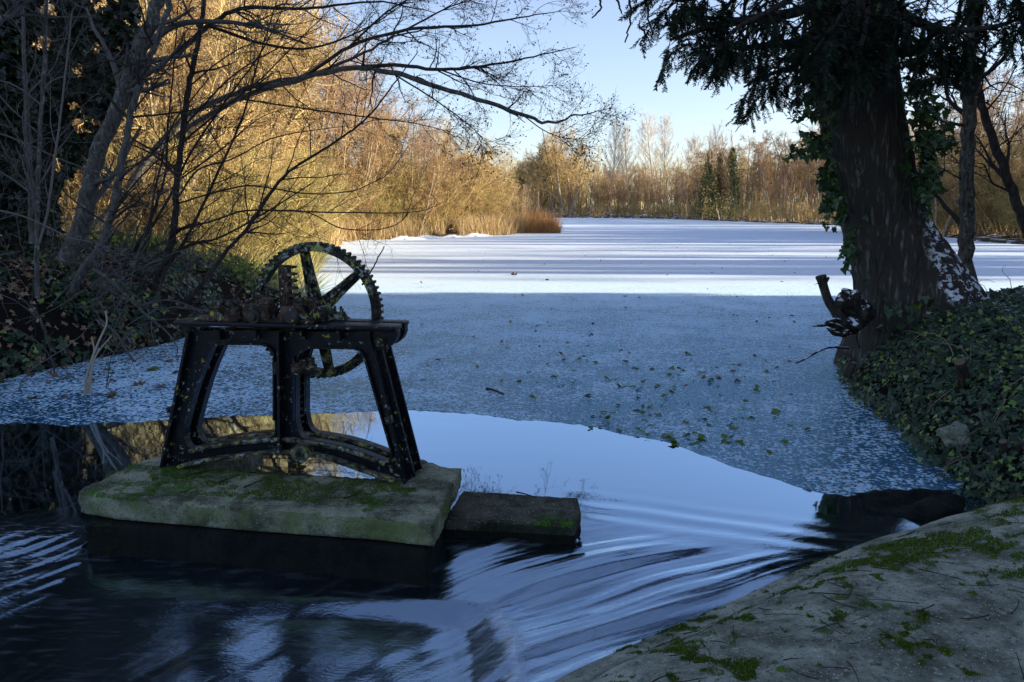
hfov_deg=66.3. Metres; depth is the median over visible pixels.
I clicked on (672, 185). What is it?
alder tree
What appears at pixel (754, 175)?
coppice tree
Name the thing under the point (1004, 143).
coppice tree
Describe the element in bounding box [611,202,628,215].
willow shrub
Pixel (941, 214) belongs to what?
willow shrub
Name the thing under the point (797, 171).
alder tree
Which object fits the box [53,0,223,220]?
bank tree
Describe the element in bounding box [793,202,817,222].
willow shrub
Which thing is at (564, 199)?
coppice tree
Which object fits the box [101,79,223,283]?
slender stem
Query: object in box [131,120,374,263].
willow shrub
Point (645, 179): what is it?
alder tree
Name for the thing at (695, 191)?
coppice tree
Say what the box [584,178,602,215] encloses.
coppice tree
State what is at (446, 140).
bank tree
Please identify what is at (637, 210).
willow shrub
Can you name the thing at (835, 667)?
twig
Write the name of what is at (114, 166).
bank tree
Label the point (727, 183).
alder tree
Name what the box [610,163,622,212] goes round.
alder tree
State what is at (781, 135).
alder tree
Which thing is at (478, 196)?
bank tree
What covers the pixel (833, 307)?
broken stub
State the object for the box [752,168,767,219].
coppice tree
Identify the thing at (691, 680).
twig
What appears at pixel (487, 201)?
willow shrub
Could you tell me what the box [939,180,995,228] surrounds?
willow shrub
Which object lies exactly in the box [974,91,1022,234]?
coppice tree
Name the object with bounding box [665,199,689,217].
willow shrub
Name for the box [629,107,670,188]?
poplar tree
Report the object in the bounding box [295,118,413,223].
willow shrub
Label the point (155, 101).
bank tree
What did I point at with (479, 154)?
bank tree
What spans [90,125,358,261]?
willow shrub
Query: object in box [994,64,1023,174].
alder tree
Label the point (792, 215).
willow shrub
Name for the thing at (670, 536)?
water
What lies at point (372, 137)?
bank tree
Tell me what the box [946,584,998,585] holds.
twig
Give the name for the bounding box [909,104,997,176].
bank tree
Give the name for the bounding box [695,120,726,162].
poplar tree
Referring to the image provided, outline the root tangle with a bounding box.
[795,288,875,363]
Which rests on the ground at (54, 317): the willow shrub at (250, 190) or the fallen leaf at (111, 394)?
the willow shrub at (250, 190)
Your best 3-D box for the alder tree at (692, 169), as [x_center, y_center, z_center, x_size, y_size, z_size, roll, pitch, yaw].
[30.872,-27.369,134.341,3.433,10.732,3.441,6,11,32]
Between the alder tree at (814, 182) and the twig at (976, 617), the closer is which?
the twig at (976, 617)
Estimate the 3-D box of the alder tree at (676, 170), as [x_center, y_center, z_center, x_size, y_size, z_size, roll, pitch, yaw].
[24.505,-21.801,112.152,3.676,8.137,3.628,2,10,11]
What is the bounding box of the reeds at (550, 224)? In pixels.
[506,202,564,232]
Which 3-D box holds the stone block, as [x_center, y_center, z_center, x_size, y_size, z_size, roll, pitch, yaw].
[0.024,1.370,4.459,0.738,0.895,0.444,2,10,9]
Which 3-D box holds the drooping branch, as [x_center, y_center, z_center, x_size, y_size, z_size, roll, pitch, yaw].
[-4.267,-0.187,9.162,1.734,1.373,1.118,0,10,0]
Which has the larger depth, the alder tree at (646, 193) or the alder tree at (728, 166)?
the alder tree at (646, 193)
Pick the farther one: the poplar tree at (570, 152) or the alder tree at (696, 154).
the poplar tree at (570, 152)
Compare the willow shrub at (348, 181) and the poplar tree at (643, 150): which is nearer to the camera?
the willow shrub at (348, 181)
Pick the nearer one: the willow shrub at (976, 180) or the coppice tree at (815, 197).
the willow shrub at (976, 180)
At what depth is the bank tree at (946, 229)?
43.66 m
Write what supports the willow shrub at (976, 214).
on the ground at (54, 317)
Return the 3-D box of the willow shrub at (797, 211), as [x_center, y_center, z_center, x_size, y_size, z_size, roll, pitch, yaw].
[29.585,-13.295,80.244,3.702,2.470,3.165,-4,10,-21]
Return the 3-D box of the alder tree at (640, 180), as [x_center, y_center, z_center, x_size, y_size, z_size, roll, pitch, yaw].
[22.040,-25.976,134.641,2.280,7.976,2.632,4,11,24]
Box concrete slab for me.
[78,455,461,586]
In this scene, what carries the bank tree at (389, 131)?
on the ground at (54, 317)
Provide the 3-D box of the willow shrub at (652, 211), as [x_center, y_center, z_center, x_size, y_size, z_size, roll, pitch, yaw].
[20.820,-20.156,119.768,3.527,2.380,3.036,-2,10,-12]
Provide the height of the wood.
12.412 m
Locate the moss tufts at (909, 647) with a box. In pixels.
[601,495,1023,681]
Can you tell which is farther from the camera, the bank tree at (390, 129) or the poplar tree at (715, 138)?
the poplar tree at (715, 138)
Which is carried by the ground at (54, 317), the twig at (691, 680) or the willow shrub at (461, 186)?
the willow shrub at (461, 186)
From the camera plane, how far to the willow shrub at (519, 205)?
59.24 m
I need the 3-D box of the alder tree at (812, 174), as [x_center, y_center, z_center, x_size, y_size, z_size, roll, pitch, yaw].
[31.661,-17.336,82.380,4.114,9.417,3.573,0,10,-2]
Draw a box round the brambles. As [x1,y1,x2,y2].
[0,144,301,391]
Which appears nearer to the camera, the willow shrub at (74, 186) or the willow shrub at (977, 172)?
the willow shrub at (74, 186)
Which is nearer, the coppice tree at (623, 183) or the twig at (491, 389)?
the twig at (491, 389)
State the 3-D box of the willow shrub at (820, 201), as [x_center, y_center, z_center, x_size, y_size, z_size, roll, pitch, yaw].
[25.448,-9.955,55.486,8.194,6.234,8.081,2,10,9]
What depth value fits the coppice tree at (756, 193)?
90.92 m
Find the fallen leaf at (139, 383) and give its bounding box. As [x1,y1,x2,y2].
[132,379,143,385]
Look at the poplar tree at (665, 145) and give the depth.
147.32 m
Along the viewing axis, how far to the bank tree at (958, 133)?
53.22 m
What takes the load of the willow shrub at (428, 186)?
on the ground at (54, 317)
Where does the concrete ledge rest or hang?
on the ground at (54, 317)
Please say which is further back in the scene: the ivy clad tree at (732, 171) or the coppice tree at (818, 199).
the ivy clad tree at (732, 171)
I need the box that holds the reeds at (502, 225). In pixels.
[305,205,553,246]
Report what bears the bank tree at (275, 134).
on the ground at (54, 317)
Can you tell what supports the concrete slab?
in the water
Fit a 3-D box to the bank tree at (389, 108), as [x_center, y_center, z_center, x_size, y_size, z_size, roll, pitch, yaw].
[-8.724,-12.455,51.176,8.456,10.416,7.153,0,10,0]
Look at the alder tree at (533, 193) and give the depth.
126.00 m
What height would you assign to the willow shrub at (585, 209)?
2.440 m
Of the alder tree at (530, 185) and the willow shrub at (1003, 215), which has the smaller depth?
the willow shrub at (1003, 215)
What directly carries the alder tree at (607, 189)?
on the ground at (54, 317)
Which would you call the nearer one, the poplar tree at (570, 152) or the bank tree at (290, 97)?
the bank tree at (290, 97)
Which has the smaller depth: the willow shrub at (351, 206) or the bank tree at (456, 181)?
the willow shrub at (351, 206)
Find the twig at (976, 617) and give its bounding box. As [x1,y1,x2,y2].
[959,614,989,618]
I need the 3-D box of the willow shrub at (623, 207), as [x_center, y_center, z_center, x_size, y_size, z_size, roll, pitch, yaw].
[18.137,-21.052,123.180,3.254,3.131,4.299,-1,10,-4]
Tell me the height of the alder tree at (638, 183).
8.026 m
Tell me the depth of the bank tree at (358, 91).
52.13 m
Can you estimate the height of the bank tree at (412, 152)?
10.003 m
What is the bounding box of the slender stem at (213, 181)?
[154,0,308,276]
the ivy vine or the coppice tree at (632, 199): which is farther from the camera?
the coppice tree at (632, 199)
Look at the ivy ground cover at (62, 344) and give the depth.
9.97 m
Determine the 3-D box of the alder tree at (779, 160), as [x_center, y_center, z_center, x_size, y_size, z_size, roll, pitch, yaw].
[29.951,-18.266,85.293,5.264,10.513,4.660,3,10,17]
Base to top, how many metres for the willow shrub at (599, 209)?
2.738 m
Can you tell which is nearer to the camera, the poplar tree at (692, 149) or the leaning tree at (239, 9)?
the leaning tree at (239, 9)
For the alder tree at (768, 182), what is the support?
on the ground at (54, 317)
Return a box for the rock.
[936,421,970,447]
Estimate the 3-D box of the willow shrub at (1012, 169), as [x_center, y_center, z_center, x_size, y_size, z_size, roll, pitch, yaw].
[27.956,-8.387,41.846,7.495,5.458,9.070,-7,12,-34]
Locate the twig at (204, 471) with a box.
[187,469,223,475]
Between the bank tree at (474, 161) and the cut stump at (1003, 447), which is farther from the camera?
the bank tree at (474, 161)
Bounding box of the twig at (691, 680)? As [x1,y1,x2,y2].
[677,677,706,681]
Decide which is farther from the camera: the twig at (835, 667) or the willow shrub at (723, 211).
the willow shrub at (723, 211)
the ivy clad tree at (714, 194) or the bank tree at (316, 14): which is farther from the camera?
the ivy clad tree at (714, 194)
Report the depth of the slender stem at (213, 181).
11.20 m
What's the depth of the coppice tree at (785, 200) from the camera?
83.31 m
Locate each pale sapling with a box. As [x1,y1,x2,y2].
[0,0,112,297]
[0,0,232,302]
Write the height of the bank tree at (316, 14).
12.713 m
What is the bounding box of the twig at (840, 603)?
[822,594,863,609]
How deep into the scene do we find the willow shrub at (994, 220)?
42.37 m
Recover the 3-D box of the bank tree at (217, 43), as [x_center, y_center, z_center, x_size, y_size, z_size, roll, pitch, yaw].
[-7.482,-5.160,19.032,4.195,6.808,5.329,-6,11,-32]
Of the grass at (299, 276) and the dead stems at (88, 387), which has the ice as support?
the dead stems at (88, 387)
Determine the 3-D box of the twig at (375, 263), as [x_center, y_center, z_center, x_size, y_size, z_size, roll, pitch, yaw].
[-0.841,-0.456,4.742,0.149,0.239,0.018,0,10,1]
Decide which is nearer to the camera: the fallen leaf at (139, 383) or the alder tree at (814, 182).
the fallen leaf at (139, 383)
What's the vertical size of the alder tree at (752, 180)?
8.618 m
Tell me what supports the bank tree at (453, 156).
on the ground at (54, 317)
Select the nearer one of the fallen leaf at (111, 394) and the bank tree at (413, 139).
the fallen leaf at (111, 394)
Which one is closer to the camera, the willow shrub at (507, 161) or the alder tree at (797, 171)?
the willow shrub at (507, 161)
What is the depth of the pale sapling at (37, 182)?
8.12 m
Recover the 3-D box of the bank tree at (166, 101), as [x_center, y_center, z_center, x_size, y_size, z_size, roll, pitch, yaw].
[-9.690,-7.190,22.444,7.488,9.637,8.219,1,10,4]
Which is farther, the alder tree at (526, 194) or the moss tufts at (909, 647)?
the alder tree at (526, 194)
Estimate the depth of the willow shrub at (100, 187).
21.00 m
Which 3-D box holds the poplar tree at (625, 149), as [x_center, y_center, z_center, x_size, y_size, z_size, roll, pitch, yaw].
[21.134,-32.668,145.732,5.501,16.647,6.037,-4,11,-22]
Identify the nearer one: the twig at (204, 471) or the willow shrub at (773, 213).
the twig at (204, 471)
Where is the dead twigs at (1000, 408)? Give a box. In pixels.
[847,269,1023,481]
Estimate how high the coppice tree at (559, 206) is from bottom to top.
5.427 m
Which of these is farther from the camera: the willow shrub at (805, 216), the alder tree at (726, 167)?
the alder tree at (726, 167)
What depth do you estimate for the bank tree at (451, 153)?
50.19 m
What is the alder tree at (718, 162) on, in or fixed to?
on the ground at (54, 317)
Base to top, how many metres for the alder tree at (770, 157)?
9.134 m
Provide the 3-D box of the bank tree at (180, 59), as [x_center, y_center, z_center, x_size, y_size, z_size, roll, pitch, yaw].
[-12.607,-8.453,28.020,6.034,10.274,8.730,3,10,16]
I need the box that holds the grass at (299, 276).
[60,204,343,303]
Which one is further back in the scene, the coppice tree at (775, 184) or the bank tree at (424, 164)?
the coppice tree at (775, 184)
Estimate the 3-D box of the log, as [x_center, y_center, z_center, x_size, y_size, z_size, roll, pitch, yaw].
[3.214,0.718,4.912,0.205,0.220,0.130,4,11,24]
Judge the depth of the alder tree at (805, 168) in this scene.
85.24 m
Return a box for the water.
[0,410,995,681]
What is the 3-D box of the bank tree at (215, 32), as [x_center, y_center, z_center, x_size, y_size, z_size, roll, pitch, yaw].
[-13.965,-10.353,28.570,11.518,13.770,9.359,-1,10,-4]
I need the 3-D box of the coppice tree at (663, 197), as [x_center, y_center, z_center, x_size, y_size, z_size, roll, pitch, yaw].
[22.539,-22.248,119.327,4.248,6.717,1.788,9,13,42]
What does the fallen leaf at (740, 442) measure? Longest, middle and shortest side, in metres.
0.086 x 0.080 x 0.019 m
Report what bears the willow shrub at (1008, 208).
on the ground at (54, 317)
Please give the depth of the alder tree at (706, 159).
106.93 m
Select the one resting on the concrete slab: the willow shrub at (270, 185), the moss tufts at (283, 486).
the moss tufts at (283, 486)
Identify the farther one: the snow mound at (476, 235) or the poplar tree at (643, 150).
the poplar tree at (643, 150)
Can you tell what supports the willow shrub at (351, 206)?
on the ground at (54, 317)
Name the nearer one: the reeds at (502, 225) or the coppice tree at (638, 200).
the reeds at (502, 225)
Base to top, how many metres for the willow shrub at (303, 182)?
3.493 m
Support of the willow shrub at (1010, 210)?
on the ground at (54, 317)
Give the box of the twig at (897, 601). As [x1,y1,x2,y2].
[874,599,918,603]
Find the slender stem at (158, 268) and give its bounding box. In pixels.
[134,145,338,294]
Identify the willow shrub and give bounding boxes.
[1,120,171,237]
[16,72,216,235]
[55,130,223,240]
[59,152,235,235]
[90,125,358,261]
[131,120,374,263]
[138,133,330,251]
[142,121,301,165]
[145,126,382,260]
[167,153,313,252]
[210,167,324,248]
[214,143,325,250]
[231,149,348,241]
[245,155,341,245]
[248,102,336,213]
[262,159,349,241]
[279,160,361,229]
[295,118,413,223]
[301,152,377,213]
[301,169,373,225]
[310,170,371,222]
[321,148,448,223]
[332,167,385,226]
[345,180,409,227]
[364,188,429,228]
[378,151,491,231]
[385,126,526,228]
[385,174,449,231]
[387,170,479,222]
[403,185,465,231]
[405,156,479,223]
[420,175,483,230]
[427,183,500,228]
[441,147,518,214]
[443,171,505,224]
[445,175,504,222]
[450,150,515,214]
[459,180,509,217]
[472,184,510,210]
[474,195,508,219]
[487,180,525,217]
[499,190,535,217]
[573,203,590,216]
[586,201,603,215]
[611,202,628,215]
[616,201,633,215]
[630,203,644,216]
[638,202,654,216]
[644,202,665,217]
[655,201,676,216]
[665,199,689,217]
[683,200,707,217]
[697,202,713,218]
[716,202,733,219]
[725,204,749,220]
[739,200,764,220]
[747,195,777,220]
[753,198,794,221]
[776,199,801,221]
[786,200,811,221]
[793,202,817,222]
[808,202,832,221]
[810,156,938,226]
[816,200,835,222]
[914,130,1022,233]
[916,126,1023,236]
[931,186,955,233]
[931,186,1020,234]
[931,193,958,234]
[932,140,1017,233]
[935,172,1022,234]
[936,136,1023,233]
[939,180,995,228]
[941,131,1023,234]
[955,176,1018,235]
[975,182,1023,235]
[976,182,1022,237]
[991,176,1023,237]
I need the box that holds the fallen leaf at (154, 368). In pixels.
[146,366,159,370]
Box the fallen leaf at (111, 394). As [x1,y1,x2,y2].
[107,392,116,398]
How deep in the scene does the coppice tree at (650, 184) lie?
127.90 m
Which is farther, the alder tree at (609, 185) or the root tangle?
the alder tree at (609, 185)
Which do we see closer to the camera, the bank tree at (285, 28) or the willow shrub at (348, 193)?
the bank tree at (285, 28)
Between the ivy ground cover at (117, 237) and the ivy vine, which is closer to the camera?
the ivy vine
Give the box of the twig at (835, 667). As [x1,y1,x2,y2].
[821,667,849,669]
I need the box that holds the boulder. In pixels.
[855,488,965,521]
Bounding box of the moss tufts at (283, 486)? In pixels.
[95,464,424,505]
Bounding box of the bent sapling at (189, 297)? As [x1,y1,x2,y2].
[170,45,417,312]
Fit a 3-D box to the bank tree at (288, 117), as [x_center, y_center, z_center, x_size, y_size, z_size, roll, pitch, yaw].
[-10.006,-8.149,31.715,5.263,8.392,7.368,-2,10,-13]
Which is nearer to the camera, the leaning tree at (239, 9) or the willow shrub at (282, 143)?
the leaning tree at (239, 9)
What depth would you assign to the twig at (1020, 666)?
2.35 m
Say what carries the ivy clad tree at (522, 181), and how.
on the ground at (54, 317)
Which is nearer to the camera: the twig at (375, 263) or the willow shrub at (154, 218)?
the twig at (375, 263)
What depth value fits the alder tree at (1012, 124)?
61.99 m
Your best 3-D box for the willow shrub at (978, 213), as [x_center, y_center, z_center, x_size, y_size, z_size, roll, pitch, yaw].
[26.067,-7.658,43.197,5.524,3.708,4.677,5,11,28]
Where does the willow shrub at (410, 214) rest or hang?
on the ground at (54, 317)
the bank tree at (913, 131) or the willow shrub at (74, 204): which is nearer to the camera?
the willow shrub at (74, 204)
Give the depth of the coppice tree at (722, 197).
100.00 m
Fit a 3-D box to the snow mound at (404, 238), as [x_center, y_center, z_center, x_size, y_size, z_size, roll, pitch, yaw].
[-5.558,-5.503,42.050,1.970,0.302,0.273,-3,10,-15]
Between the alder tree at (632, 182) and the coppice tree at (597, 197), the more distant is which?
the alder tree at (632, 182)
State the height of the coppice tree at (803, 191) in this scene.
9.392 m
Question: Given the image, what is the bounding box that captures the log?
[1008,439,1023,450]
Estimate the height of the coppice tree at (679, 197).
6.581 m
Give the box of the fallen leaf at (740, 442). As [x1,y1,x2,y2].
[734,440,744,444]
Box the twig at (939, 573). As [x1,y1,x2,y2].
[918,568,964,580]
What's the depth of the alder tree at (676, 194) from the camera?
114.57 m
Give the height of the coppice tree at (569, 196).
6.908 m
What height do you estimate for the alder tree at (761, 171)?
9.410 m
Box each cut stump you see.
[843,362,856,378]
[954,358,969,391]
[984,448,1003,469]
[999,439,1009,460]
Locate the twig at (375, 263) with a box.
[361,246,384,284]
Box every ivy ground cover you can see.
[0,234,258,383]
[84,227,301,294]
[836,285,1023,505]
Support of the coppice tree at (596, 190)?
on the ground at (54, 317)
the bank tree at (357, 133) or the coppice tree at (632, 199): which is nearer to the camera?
the bank tree at (357, 133)
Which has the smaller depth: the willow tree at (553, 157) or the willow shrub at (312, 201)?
the willow shrub at (312, 201)
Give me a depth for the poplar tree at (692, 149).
146.12 m
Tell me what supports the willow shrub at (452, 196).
on the ground at (54, 317)
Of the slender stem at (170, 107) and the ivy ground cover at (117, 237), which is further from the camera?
the ivy ground cover at (117, 237)
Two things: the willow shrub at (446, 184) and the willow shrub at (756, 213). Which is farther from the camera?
the willow shrub at (756, 213)
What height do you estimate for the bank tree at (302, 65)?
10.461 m
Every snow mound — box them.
[390,236,425,239]
[417,235,444,238]
[443,235,473,237]
[465,233,492,236]
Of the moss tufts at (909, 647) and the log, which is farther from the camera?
the log
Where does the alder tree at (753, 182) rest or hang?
on the ground at (54, 317)
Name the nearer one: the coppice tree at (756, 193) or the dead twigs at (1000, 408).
the dead twigs at (1000, 408)
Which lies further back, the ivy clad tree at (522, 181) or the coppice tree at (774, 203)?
the ivy clad tree at (522, 181)
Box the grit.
[599,501,1023,681]
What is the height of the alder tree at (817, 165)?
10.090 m
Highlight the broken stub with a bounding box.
[815,274,846,325]
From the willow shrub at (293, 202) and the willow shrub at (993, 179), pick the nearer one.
the willow shrub at (293, 202)
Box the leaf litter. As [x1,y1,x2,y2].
[0,243,250,379]
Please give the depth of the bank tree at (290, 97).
30.31 m
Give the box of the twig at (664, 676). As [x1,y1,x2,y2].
[652,672,680,681]
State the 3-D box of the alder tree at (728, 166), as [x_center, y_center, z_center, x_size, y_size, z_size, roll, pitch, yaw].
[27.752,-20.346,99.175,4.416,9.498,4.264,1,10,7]
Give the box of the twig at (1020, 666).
[1016,652,1023,678]
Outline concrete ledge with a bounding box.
[554,498,1023,681]
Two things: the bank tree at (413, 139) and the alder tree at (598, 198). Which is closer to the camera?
the bank tree at (413, 139)
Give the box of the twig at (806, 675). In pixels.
[790,668,818,679]
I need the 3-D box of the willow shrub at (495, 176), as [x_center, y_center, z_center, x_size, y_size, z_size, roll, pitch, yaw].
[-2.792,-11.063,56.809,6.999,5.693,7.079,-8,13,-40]
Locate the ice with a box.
[0,218,1023,495]
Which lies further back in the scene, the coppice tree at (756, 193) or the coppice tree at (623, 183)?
the coppice tree at (623, 183)
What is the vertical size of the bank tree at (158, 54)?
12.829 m
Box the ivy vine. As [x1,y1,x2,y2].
[781,0,963,347]
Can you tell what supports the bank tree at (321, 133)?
on the ground at (54, 317)
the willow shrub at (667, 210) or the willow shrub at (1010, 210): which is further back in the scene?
the willow shrub at (667, 210)
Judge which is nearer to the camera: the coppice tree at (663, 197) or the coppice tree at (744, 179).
the coppice tree at (744, 179)
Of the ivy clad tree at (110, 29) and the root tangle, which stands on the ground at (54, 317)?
the ivy clad tree at (110, 29)
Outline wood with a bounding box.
[346,136,1023,214]
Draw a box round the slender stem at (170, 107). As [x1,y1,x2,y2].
[120,0,228,259]
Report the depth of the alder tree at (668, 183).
118.47 m
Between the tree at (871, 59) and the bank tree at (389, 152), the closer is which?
the tree at (871, 59)
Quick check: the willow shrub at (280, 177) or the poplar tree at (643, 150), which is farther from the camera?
the poplar tree at (643, 150)
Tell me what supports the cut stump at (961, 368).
on the ground at (54, 317)
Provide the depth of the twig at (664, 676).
2.43 m
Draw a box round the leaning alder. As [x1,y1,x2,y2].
[95,0,640,240]
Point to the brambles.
(96, 297)
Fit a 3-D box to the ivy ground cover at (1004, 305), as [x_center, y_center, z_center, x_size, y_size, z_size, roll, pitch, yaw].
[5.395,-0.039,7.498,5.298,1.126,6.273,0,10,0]
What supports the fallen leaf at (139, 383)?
on the ice
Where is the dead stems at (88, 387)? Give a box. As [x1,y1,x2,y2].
[83,311,111,394]
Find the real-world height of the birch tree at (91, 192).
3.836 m
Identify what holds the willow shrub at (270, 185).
on the ground at (54, 317)
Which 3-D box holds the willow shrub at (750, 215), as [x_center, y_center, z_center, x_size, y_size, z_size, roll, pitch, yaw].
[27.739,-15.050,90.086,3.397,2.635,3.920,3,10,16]
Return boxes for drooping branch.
[92,265,207,361]
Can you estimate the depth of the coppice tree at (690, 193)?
115.41 m
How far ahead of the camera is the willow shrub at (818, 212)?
77.59 m
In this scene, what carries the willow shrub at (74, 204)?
on the ground at (54, 317)
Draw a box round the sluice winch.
[159,242,422,483]
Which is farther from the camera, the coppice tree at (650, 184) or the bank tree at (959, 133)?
the coppice tree at (650, 184)
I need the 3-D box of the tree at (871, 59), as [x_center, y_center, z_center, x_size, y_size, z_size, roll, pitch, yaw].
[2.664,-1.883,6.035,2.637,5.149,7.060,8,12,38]
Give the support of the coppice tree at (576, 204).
on the ground at (54, 317)
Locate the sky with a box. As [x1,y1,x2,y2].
[40,0,1023,204]
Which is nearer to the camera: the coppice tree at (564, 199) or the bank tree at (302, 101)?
the bank tree at (302, 101)
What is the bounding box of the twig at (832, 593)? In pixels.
[808,592,862,595]
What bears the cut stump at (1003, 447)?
on the ground at (54, 317)
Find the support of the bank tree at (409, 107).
on the ground at (54, 317)
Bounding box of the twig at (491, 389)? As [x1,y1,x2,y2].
[486,387,503,394]
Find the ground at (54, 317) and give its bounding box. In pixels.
[0,205,1023,498]
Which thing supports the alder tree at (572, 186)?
on the ground at (54, 317)
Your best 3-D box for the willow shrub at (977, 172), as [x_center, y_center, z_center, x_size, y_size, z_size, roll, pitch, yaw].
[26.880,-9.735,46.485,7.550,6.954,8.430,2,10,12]
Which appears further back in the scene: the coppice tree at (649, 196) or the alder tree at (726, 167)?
the coppice tree at (649, 196)
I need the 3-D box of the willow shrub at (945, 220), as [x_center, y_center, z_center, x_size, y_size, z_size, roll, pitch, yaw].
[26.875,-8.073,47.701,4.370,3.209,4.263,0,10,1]
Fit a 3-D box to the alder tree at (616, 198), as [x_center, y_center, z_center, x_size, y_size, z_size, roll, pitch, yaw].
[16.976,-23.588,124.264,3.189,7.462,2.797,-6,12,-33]
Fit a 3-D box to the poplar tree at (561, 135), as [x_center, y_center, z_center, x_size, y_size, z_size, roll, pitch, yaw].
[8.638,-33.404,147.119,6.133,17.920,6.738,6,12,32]
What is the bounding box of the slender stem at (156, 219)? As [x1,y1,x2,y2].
[115,0,289,277]
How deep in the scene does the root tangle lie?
7.64 m
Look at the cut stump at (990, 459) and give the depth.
4.96 m
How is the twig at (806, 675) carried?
on the concrete ledge
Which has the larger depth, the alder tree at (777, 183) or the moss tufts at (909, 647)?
the alder tree at (777, 183)
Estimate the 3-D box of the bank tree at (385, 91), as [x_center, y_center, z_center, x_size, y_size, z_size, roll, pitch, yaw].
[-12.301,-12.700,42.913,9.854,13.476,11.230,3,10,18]
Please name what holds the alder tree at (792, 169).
on the ground at (54, 317)
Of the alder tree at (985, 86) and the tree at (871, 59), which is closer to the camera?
the tree at (871, 59)
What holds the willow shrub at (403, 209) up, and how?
on the ground at (54, 317)
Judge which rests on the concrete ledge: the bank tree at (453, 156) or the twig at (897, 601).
the twig at (897, 601)
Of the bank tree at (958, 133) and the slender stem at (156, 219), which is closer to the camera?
the slender stem at (156, 219)
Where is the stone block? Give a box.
[443,491,580,544]
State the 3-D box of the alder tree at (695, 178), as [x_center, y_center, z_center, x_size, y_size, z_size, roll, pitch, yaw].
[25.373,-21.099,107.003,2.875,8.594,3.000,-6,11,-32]
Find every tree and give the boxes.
[0,0,144,261]
[0,0,292,296]
[13,0,252,217]
[15,0,168,189]
[41,0,216,184]
[48,0,302,128]
[48,0,303,231]
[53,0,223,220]
[56,0,345,265]
[70,0,246,230]
[71,0,327,234]
[91,0,471,230]
[110,0,309,238]
[117,0,443,310]
[121,0,294,246]
[140,0,323,228]
[156,0,340,151]
[165,0,345,151]
[172,0,326,182]
[174,0,343,167]
[177,0,356,166]
[178,0,367,132]
[199,0,361,202]
[212,5,328,157]
[237,25,325,182]
[242,1,360,160]
[246,1,398,172]
[272,2,343,165]
[283,0,379,181]
[298,34,437,211]
[308,12,396,172]
[318,82,440,217]
[319,79,409,220]
[324,71,441,191]
[333,90,446,211]
[346,110,420,222]
[350,88,420,216]
[359,123,430,209]
[375,92,436,220]
[375,108,472,228]
[388,122,470,232]
[390,113,471,223]
[419,118,477,226]
[427,137,481,228]
[430,137,469,177]
[456,146,492,181]
[460,162,494,218]
[474,139,493,169]
[480,169,503,217]
[504,155,572,214]
[507,161,535,214]
[514,128,604,215]
[518,167,528,210]
[520,184,527,212]
[521,188,532,210]
[525,171,536,197]
[530,177,541,212]
[531,182,542,212]
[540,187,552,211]
[542,181,556,215]
[547,117,573,210]
[556,172,567,214]
[556,185,571,214]
[561,174,575,204]
[563,175,587,215]
[564,126,576,208]
[568,178,577,205]
[569,173,585,216]
[573,176,588,214]
[576,179,586,215]
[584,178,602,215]
[588,165,606,215]
[591,0,1023,368]
[592,186,605,214]
[594,178,605,214]
[600,118,629,211]
[600,181,609,215]
[601,166,618,211]
[601,168,614,215]
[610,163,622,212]
[610,170,625,215]
[611,170,629,213]
[613,123,640,205]
[616,176,638,215]
[624,183,644,215]
[625,169,637,199]
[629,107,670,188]
[631,165,646,202]
[631,174,645,216]
[634,167,644,205]
[638,175,651,215]
[642,165,650,208]
[642,170,659,212]
[645,172,657,216]
[648,173,665,215]
[648,175,670,216]
[652,110,678,195]
[655,167,665,213]
[661,167,675,212]
[661,170,676,216]
[664,169,678,213]
[670,170,683,212]
[672,162,693,216]
[675,176,684,215]
[677,131,705,174]
[677,169,696,217]
[678,160,703,216]
[681,172,690,215]
[684,168,698,216]
[687,151,701,209]
[687,156,701,217]
[689,171,699,214]
[690,134,715,219]
[694,142,720,207]
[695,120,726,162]
[696,144,721,215]
[703,136,728,219]
[705,149,723,216]
[708,144,727,217]
[713,137,741,218]
[715,147,733,202]
[716,145,746,190]
[716,178,728,218]
[719,129,749,219]
[724,157,745,212]
[726,170,748,220]
[737,151,749,217]
[739,134,756,219]
[739,144,775,219]
[741,143,772,219]
[745,158,767,218]
[746,139,771,218]
[748,127,774,215]
[750,171,759,220]
[752,139,774,220]
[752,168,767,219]
[758,140,779,216]
[762,169,780,221]
[765,130,790,203]
[765,153,781,217]
[766,125,807,220]
[770,147,786,219]
[771,142,803,220]
[777,165,797,221]
[781,173,800,221]
[787,140,810,215]
[788,121,819,220]
[793,140,813,220]
[793,159,810,222]
[798,129,822,219]
[799,139,824,220]
[801,163,821,221]
[806,133,824,221]
[812,176,822,221]
[901,1,1023,281]
[907,113,917,161]
[908,104,1023,161]
[909,65,1023,232]
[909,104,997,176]
[915,5,1023,237]
[917,54,1023,236]
[937,98,960,162]
[938,116,1010,182]
[944,45,1020,149]
[955,98,989,148]
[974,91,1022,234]
[982,98,1023,177]
[989,111,1023,230]
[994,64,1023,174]
[1009,72,1023,161]
[1012,93,1023,175]
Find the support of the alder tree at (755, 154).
on the ground at (54, 317)
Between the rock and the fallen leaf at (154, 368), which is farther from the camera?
the fallen leaf at (154, 368)
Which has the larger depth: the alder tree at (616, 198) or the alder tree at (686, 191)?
the alder tree at (616, 198)
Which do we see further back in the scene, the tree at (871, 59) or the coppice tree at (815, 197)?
the coppice tree at (815, 197)
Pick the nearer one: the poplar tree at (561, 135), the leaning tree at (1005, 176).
the leaning tree at (1005, 176)

